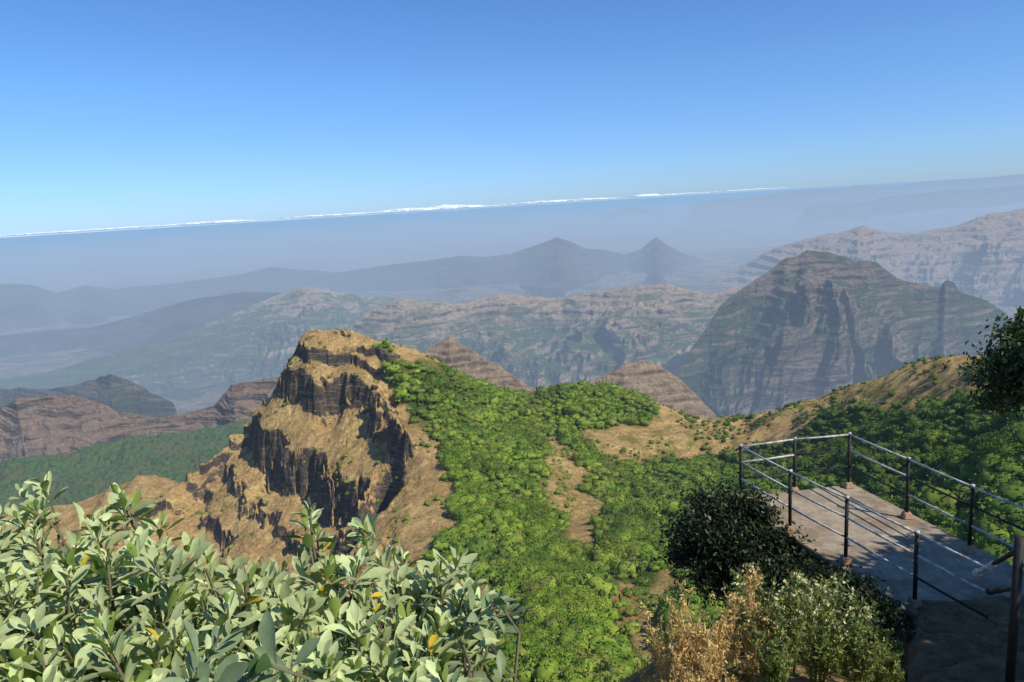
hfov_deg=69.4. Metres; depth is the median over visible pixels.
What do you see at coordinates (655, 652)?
dry weed
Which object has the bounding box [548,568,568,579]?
forest tree
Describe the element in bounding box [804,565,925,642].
dark bush
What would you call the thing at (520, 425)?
forest tree
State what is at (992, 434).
forest tree
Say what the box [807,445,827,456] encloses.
forest tree
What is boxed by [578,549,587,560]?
forest tree
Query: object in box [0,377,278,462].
brown bluff
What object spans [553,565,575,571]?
forest tree
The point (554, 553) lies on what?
forest tree
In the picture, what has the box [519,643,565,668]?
forest tree
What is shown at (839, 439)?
forest tree
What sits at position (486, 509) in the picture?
forest tree
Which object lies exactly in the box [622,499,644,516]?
forest tree
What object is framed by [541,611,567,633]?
forest tree
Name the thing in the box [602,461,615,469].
forest tree
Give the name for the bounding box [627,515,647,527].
forest tree
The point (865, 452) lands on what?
forest tree
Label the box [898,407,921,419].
forest tree
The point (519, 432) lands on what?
forest tree
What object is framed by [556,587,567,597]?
forest tree
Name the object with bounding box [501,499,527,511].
forest tree
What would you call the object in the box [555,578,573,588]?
forest tree
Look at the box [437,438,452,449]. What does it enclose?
forest tree
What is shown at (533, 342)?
ridge
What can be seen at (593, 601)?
forest tree
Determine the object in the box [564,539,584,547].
forest tree
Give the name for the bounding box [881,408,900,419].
forest tree
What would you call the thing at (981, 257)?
ridge
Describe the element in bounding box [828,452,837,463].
forest tree
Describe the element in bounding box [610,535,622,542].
forest tree
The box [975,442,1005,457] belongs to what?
forest tree
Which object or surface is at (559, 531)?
forest tree
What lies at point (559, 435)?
forest tree
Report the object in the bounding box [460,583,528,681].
leafy sprig
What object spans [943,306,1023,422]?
evergreen tree
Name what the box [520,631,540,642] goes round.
forest tree
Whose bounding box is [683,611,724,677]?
dry weed
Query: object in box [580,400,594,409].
forest tree
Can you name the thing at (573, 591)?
forest tree
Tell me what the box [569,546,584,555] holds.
forest tree
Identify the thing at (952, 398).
forest tree
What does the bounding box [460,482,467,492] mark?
forest tree
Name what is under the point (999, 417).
forest tree
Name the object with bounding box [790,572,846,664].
flowering weed
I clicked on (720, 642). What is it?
dry weed
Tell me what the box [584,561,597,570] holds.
forest tree
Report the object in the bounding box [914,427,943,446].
forest tree
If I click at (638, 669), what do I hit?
dry weed
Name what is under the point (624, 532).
forest tree
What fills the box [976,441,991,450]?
forest tree
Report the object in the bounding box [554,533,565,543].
forest tree
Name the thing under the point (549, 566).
forest tree
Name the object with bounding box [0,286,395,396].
ridge
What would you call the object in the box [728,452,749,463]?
forest tree
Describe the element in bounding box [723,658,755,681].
green weed
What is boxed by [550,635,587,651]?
forest tree
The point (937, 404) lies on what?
forest tree
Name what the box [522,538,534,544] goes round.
forest tree
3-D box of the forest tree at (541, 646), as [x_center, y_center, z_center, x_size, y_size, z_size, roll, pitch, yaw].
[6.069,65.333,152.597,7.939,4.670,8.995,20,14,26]
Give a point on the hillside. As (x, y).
(250, 463)
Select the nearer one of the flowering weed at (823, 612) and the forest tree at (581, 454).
the flowering weed at (823, 612)
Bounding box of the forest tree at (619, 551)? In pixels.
[607,544,624,558]
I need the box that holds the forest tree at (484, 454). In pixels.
[473,451,491,459]
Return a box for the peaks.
[327,237,705,297]
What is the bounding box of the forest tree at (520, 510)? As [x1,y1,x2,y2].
[513,506,524,515]
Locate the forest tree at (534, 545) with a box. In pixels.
[519,539,542,552]
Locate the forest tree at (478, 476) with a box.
[467,473,485,480]
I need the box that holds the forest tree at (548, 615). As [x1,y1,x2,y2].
[539,600,570,626]
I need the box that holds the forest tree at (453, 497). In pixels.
[445,492,461,501]
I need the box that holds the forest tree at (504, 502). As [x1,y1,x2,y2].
[493,495,517,513]
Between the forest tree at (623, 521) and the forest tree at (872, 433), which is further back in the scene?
the forest tree at (872, 433)
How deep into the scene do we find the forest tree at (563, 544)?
241.44 m
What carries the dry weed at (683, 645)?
on the hillside
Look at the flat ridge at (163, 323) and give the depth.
4692.03 m
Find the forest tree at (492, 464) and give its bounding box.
[480,453,504,472]
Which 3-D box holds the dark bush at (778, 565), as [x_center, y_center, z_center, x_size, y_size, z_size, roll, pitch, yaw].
[3.629,3.539,10.132,1.501,1.464,1.676,-4,10,0]
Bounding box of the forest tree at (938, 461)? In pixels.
[935,451,943,463]
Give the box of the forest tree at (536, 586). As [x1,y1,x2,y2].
[524,581,550,591]
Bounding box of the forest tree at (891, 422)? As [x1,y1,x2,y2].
[881,418,898,427]
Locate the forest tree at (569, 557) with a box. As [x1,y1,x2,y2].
[562,552,578,562]
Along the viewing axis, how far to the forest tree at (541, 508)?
276.68 m
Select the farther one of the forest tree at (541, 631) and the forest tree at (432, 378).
the forest tree at (432, 378)
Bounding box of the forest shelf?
[0,418,251,514]
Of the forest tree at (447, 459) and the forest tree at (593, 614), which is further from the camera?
the forest tree at (447, 459)
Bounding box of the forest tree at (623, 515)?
[616,512,631,519]
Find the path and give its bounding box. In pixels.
[902,595,1023,681]
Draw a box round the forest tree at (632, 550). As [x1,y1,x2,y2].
[626,542,642,555]
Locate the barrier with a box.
[972,535,1023,681]
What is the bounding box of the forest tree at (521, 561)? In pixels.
[514,555,537,567]
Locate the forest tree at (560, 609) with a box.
[545,601,568,616]
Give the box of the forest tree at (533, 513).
[521,509,537,520]
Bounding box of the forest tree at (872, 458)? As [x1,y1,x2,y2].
[863,453,884,463]
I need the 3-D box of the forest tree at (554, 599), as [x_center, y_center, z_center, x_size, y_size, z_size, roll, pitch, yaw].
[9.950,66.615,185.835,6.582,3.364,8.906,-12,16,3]
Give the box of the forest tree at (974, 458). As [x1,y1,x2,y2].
[966,450,981,464]
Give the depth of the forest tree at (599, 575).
197.32 m
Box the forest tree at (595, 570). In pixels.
[577,565,611,582]
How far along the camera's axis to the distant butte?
19386.58 m
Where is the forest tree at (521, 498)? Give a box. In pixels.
[515,495,527,502]
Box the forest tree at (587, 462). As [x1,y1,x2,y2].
[574,458,595,467]
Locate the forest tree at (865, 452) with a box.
[855,448,878,461]
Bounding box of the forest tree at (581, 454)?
[569,448,592,460]
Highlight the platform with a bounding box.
[738,484,1023,648]
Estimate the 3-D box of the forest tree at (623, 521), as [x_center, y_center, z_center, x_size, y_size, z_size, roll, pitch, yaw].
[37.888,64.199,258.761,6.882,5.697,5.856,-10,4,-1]
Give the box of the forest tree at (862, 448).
[853,446,868,450]
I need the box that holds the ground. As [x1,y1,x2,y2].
[0,177,1023,413]
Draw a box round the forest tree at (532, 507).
[526,505,543,513]
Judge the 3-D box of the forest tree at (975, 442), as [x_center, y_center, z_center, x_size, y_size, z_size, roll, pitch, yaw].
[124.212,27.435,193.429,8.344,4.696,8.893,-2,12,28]
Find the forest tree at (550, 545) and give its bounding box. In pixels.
[543,541,566,552]
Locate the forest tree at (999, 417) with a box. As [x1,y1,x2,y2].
[990,411,1009,421]
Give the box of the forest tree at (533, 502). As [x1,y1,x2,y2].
[526,498,539,506]
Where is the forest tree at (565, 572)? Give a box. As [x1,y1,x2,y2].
[555,567,577,576]
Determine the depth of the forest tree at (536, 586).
194.95 m
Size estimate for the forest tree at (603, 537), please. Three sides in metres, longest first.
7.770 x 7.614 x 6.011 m
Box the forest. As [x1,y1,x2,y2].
[103,328,1023,681]
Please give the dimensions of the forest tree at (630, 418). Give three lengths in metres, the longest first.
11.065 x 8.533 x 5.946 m
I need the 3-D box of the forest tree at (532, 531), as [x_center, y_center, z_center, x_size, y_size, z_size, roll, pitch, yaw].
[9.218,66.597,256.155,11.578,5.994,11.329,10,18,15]
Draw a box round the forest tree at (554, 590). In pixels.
[547,586,560,596]
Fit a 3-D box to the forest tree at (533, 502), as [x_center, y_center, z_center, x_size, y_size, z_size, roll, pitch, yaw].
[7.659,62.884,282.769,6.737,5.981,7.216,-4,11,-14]
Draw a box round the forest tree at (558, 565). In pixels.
[550,562,567,571]
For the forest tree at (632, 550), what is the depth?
239.47 m
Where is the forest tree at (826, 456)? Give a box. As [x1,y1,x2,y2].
[821,453,835,460]
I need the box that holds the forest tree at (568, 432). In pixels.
[560,426,584,440]
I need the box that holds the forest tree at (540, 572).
[525,565,560,579]
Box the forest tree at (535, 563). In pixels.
[518,556,550,572]
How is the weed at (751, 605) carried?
on the hillside
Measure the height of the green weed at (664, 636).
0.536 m
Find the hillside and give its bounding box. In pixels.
[0,329,1023,681]
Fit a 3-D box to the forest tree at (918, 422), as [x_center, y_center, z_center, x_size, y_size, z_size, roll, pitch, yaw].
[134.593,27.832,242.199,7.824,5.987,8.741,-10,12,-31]
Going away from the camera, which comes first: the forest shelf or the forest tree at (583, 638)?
the forest tree at (583, 638)
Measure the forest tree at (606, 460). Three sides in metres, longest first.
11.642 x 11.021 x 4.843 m
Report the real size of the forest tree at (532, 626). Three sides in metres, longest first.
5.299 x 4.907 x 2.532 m
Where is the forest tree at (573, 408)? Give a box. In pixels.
[564,402,582,413]
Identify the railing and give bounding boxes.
[737,432,1023,618]
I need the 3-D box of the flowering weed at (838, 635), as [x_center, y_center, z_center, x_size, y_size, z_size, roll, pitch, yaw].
[2.885,2.512,6.428,0.608,0.976,0.369,-12,13,-37]
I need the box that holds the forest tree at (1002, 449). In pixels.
[989,435,1023,456]
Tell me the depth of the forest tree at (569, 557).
230.34 m
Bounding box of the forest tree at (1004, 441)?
[986,434,1023,449]
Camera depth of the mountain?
2204.55 m
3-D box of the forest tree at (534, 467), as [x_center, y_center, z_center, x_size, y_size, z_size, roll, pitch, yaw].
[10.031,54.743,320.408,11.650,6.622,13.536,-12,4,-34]
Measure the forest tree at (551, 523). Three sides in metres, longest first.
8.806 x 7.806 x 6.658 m
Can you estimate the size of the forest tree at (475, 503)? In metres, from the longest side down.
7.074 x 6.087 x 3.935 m
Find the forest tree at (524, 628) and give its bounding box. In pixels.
[513,621,532,636]
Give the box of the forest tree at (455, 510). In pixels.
[444,501,471,518]
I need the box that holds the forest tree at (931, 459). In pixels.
[921,450,940,467]
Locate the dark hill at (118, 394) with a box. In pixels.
[0,374,176,417]
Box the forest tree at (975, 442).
[968,435,985,448]
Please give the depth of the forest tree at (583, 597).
186.03 m
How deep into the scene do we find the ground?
14511.32 m
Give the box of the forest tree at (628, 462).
[615,458,635,467]
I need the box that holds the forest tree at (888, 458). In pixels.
[882,453,898,462]
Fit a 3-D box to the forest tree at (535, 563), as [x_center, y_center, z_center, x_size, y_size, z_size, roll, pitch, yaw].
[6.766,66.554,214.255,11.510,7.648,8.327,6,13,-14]
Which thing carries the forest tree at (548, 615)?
on the hillside
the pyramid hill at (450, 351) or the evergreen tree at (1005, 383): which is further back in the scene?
the pyramid hill at (450, 351)
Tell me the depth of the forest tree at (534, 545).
241.08 m
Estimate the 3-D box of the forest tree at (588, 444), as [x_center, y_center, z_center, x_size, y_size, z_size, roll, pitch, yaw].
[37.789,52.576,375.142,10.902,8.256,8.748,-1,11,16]
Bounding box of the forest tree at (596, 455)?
[586,448,603,461]
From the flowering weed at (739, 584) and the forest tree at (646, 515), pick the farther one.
the forest tree at (646, 515)
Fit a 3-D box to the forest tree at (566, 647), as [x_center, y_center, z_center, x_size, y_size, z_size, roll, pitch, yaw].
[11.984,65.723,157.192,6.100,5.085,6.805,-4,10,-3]
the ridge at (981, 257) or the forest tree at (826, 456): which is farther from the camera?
the ridge at (981, 257)
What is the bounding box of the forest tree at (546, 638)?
[540,632,552,642]
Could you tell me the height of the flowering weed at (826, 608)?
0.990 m
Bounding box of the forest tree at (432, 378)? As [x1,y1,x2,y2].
[423,372,440,386]
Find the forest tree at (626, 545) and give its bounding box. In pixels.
[621,540,637,551]
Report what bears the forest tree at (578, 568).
on the hillside
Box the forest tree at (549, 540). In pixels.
[547,534,558,541]
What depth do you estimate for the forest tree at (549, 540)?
250.04 m
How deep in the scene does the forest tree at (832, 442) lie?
283.50 m
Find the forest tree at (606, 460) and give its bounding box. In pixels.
[597,456,612,464]
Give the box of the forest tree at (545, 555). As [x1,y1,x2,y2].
[536,552,555,561]
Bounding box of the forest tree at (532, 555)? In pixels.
[520,550,541,559]
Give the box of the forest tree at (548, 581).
[513,572,559,593]
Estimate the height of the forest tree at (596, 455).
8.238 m
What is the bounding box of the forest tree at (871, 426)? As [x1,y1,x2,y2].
[860,420,881,431]
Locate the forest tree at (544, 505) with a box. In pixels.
[535,502,549,512]
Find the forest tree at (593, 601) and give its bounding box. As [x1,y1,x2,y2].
[579,595,610,612]
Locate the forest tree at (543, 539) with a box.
[531,536,550,543]
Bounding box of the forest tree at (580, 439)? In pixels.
[573,436,591,446]
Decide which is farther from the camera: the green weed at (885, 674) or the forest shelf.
the forest shelf
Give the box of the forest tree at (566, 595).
[560,591,573,599]
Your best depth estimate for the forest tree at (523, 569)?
211.24 m
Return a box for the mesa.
[796,185,1023,230]
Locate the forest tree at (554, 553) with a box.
[538,548,556,556]
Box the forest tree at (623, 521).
[611,517,629,528]
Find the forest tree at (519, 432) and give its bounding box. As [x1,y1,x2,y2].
[508,426,524,436]
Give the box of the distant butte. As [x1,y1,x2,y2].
[605,207,664,221]
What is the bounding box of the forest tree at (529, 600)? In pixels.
[520,592,541,613]
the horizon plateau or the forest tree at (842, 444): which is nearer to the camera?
the forest tree at (842, 444)
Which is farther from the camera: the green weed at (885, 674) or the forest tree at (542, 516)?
the forest tree at (542, 516)
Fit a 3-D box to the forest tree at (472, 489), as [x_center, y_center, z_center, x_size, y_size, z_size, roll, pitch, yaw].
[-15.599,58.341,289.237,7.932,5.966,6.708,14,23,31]
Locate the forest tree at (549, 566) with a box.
[538,559,552,571]
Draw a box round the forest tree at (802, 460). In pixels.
[796,452,813,467]
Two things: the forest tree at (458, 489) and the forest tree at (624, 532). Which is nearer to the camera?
the forest tree at (624, 532)
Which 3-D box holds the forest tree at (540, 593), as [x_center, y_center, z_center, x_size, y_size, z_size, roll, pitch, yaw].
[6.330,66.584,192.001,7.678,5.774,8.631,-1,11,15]
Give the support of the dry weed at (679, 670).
on the hillside
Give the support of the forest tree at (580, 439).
on the hillside
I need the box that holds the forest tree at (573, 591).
[564,588,579,600]
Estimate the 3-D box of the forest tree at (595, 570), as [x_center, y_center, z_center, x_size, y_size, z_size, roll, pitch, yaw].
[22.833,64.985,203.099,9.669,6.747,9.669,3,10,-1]
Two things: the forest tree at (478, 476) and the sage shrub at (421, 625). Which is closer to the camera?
the sage shrub at (421, 625)
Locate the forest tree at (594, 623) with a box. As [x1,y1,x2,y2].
[563,613,607,635]
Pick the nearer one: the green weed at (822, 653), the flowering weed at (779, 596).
the green weed at (822, 653)
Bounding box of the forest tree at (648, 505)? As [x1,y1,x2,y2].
[633,495,662,515]
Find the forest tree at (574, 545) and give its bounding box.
[567,541,584,552]
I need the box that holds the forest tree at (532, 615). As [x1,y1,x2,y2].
[519,599,550,627]
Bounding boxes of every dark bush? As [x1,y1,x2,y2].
[646,466,814,631]
[719,539,826,611]
[772,555,879,617]
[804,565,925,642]
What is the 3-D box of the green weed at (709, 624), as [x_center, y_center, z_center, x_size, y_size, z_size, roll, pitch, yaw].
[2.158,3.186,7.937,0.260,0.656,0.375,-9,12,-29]
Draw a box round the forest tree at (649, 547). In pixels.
[636,541,656,552]
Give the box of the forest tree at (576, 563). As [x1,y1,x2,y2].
[568,558,585,568]
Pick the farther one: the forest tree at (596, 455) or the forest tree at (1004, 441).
the forest tree at (596, 455)
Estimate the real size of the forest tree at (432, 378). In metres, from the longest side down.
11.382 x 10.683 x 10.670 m
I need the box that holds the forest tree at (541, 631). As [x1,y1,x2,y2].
[531,625,550,639]
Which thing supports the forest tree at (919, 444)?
on the hillside
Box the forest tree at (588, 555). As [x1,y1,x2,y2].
[585,548,593,560]
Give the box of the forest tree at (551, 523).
[540,517,557,527]
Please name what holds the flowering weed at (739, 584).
on the hillside
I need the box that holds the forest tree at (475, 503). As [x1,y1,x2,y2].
[469,497,481,507]
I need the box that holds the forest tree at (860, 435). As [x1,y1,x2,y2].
[851,431,865,440]
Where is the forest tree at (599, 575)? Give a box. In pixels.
[576,568,608,581]
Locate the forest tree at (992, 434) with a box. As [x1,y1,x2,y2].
[978,424,1015,442]
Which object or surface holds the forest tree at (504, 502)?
on the hillside
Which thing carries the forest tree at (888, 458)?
on the hillside
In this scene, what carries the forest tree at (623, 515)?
on the hillside
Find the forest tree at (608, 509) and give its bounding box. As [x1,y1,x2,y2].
[598,500,622,515]
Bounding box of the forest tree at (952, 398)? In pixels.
[947,391,963,405]
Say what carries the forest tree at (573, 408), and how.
on the hillside
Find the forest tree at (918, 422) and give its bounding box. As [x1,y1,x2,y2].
[906,418,934,429]
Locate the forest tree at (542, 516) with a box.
[534,511,556,522]
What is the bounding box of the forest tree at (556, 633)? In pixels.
[547,626,564,646]
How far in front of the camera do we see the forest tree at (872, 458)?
229.25 m
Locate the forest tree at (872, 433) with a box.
[863,429,880,441]
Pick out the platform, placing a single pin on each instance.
(827, 544)
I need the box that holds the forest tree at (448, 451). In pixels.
[442,447,454,454]
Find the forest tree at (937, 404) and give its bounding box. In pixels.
[929,399,948,409]
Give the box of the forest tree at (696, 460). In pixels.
[685,455,702,464]
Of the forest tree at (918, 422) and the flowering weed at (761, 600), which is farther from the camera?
the forest tree at (918, 422)
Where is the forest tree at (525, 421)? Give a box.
[513,416,531,427]
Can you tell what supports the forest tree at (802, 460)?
on the hillside
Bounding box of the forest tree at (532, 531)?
[526,520,550,538]
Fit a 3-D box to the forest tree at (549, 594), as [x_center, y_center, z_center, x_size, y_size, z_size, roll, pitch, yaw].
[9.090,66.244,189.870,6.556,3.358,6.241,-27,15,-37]
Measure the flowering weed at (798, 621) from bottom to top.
0.841 m
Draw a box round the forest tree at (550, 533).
[544,529,558,539]
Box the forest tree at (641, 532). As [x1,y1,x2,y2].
[622,523,652,541]
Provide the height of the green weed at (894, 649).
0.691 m
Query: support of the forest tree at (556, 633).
on the hillside
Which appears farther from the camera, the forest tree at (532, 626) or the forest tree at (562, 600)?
the forest tree at (562, 600)
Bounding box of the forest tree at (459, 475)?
[452,469,465,479]
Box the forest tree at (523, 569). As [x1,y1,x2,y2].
[515,560,542,576]
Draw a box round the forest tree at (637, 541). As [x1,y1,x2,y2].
[630,539,646,544]
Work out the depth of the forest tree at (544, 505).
279.40 m
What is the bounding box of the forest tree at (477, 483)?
[466,477,482,487]
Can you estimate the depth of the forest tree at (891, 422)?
266.94 m
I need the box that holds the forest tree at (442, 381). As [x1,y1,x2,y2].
[426,375,449,387]
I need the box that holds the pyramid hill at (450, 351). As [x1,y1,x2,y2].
[423,336,535,392]
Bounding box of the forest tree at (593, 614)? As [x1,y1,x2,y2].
[568,609,604,619]
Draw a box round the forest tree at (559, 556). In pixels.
[552,550,564,562]
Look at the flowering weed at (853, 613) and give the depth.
6.97 m
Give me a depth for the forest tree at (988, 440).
189.47 m
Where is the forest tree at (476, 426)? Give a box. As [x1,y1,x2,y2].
[468,423,482,433]
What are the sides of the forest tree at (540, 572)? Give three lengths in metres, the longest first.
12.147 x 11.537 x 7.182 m
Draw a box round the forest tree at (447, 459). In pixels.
[439,452,459,468]
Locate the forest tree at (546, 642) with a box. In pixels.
[541,636,550,645]
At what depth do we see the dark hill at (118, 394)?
2019.58 m
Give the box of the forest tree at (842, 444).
[838,440,856,447]
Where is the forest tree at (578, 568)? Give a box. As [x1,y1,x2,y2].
[571,564,585,573]
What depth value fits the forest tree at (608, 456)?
356.54 m
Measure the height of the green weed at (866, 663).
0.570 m
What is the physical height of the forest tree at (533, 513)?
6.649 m
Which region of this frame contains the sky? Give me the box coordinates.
[0,0,1023,237]
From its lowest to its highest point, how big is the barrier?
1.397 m
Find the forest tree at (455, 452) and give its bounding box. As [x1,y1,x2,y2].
[450,450,467,459]
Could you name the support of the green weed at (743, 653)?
on the hillside
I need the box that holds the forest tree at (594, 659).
[567,645,606,668]
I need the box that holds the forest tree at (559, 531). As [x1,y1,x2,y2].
[553,525,562,534]
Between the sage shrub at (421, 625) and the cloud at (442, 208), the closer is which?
the sage shrub at (421, 625)
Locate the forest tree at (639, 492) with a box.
[632,484,650,497]
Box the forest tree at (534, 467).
[526,460,544,473]
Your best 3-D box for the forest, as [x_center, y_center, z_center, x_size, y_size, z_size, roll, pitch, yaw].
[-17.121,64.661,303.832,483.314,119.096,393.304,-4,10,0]
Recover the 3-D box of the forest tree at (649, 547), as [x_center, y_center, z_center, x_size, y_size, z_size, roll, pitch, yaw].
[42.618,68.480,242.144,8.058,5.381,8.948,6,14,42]
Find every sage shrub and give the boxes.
[0,471,333,681]
[269,497,506,681]
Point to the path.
(956, 642)
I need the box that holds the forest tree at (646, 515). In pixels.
[640,511,656,517]
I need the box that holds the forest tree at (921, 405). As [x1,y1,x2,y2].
[918,403,931,409]
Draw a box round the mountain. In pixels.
[675,250,1013,417]
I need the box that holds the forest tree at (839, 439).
[832,436,847,444]
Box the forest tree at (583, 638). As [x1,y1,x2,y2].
[552,623,598,653]
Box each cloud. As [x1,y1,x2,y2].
[0,220,257,235]
[279,204,496,218]
[497,187,787,205]
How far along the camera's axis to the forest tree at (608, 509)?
277.13 m
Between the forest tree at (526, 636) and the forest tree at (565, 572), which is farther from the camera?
the forest tree at (565, 572)
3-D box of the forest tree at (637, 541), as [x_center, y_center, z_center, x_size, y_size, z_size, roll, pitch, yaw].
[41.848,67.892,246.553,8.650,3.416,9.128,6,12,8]
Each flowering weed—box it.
[723,569,781,659]
[740,562,803,665]
[761,579,795,649]
[766,578,821,675]
[786,606,804,662]
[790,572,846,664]
[801,590,843,655]
[811,590,871,674]
[812,570,878,675]
[839,594,880,675]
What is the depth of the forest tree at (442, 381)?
388.86 m
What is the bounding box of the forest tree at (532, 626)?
[527,622,535,631]
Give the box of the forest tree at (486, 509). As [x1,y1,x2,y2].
[475,506,494,516]
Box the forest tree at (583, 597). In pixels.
[577,590,596,601]
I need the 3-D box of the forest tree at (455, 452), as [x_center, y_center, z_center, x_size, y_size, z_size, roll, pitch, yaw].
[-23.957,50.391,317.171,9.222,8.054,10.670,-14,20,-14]
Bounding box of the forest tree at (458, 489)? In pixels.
[452,483,465,492]
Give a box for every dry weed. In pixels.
[618,651,657,681]
[639,601,693,681]
[654,616,688,681]
[665,593,714,681]
[668,643,717,681]
[677,580,744,680]
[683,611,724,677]
[697,621,755,681]
[710,599,745,667]
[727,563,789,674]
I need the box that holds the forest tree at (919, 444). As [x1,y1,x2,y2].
[907,437,922,447]
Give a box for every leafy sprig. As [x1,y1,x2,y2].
[158,609,319,681]
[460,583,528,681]
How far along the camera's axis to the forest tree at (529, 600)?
187.45 m
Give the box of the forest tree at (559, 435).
[557,428,581,440]
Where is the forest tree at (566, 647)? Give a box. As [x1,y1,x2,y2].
[559,638,579,652]
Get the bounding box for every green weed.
[660,630,676,657]
[696,612,721,660]
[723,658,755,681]
[727,606,746,654]
[748,609,797,681]
[790,621,839,681]
[836,614,888,681]
[851,638,888,681]
[870,625,905,681]
[870,644,905,681]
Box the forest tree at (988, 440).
[983,434,996,443]
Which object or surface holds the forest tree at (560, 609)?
on the hillside
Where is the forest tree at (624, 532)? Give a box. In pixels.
[605,521,637,543]
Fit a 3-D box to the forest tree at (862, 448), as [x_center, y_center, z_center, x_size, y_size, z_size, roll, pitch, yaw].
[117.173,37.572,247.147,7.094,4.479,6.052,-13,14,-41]
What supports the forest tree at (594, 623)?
on the hillside
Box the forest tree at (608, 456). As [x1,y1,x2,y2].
[600,452,613,460]
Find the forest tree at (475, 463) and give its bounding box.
[462,458,482,472]
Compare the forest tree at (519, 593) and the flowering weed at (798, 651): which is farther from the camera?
the forest tree at (519, 593)
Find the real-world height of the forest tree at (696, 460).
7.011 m
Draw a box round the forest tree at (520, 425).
[513,419,526,428]
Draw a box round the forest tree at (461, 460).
[456,455,468,465]
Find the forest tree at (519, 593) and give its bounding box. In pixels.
[510,591,523,603]
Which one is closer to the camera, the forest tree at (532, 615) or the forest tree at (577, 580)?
the forest tree at (532, 615)
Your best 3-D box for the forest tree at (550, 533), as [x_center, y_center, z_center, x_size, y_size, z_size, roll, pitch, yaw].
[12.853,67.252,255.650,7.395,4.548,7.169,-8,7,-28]
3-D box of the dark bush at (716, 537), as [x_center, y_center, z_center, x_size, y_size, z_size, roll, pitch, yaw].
[3.393,3.348,11.164,2.631,2.803,2.268,-4,10,0]
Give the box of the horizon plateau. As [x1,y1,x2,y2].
[683,174,1023,225]
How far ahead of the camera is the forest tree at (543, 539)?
247.03 m
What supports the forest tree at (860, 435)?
on the hillside
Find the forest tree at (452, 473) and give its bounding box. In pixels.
[447,467,463,480]
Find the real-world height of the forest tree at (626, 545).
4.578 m
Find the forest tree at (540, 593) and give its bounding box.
[520,583,547,602]
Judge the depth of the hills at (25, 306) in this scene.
6873.41 m
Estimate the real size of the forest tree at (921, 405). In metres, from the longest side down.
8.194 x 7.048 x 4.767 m
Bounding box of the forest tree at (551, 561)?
[538,556,555,564]
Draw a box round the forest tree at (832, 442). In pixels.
[824,437,838,449]
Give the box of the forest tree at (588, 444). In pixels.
[580,437,596,449]
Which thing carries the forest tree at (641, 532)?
on the hillside
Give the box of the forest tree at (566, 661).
[542,644,576,671]
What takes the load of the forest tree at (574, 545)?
on the hillside
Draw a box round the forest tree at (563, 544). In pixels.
[553,538,569,552]
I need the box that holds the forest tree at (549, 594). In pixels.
[538,589,555,603]
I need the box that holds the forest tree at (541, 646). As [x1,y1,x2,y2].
[530,640,553,651]
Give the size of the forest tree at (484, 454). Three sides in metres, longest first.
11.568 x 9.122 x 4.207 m
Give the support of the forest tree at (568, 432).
on the hillside
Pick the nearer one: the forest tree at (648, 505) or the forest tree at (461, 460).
the forest tree at (648, 505)
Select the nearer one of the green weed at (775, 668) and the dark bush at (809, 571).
the green weed at (775, 668)
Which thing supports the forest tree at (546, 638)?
on the hillside
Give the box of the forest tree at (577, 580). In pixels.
[558,570,587,588]
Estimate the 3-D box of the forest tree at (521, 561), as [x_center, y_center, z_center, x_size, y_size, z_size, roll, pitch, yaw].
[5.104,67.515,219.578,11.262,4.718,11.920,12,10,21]
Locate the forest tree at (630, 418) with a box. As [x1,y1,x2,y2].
[622,413,637,424]
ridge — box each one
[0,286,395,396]
[0,292,280,357]
[347,283,742,389]
[707,208,1023,309]
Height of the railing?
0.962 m
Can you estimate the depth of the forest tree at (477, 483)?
292.56 m
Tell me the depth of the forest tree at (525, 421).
395.63 m
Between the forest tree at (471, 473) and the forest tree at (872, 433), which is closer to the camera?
the forest tree at (872, 433)
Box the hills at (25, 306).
[0,267,340,328]
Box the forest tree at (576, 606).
[566,595,589,615]
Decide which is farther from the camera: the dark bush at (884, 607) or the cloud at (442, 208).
the cloud at (442, 208)
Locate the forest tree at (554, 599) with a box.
[542,594,562,605]
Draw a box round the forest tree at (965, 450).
[960,445,974,454]
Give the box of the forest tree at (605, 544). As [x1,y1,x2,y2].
[595,535,618,551]
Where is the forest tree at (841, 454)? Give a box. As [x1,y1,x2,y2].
[833,446,847,462]
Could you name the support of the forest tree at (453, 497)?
on the hillside
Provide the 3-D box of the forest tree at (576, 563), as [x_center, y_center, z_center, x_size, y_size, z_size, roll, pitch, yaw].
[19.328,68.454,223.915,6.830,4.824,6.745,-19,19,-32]
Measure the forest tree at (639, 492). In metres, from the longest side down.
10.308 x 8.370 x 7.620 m
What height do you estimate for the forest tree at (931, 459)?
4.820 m
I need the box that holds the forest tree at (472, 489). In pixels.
[465,482,479,493]
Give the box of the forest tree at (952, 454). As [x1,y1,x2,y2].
[938,446,973,470]
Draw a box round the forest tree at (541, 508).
[525,503,548,511]
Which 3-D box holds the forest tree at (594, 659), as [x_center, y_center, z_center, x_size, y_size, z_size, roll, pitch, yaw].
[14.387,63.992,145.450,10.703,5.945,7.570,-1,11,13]
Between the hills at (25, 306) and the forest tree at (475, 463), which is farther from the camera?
the hills at (25, 306)
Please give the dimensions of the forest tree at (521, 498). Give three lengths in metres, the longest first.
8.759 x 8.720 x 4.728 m
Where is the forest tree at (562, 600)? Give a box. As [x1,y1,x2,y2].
[557,595,571,605]
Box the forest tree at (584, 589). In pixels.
[575,584,597,597]
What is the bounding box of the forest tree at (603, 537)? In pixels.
[599,532,617,542]
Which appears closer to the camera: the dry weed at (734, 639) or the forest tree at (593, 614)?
the dry weed at (734, 639)
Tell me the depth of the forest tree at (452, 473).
298.85 m
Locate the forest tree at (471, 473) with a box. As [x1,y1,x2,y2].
[464,468,481,479]
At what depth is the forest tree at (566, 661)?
145.79 m

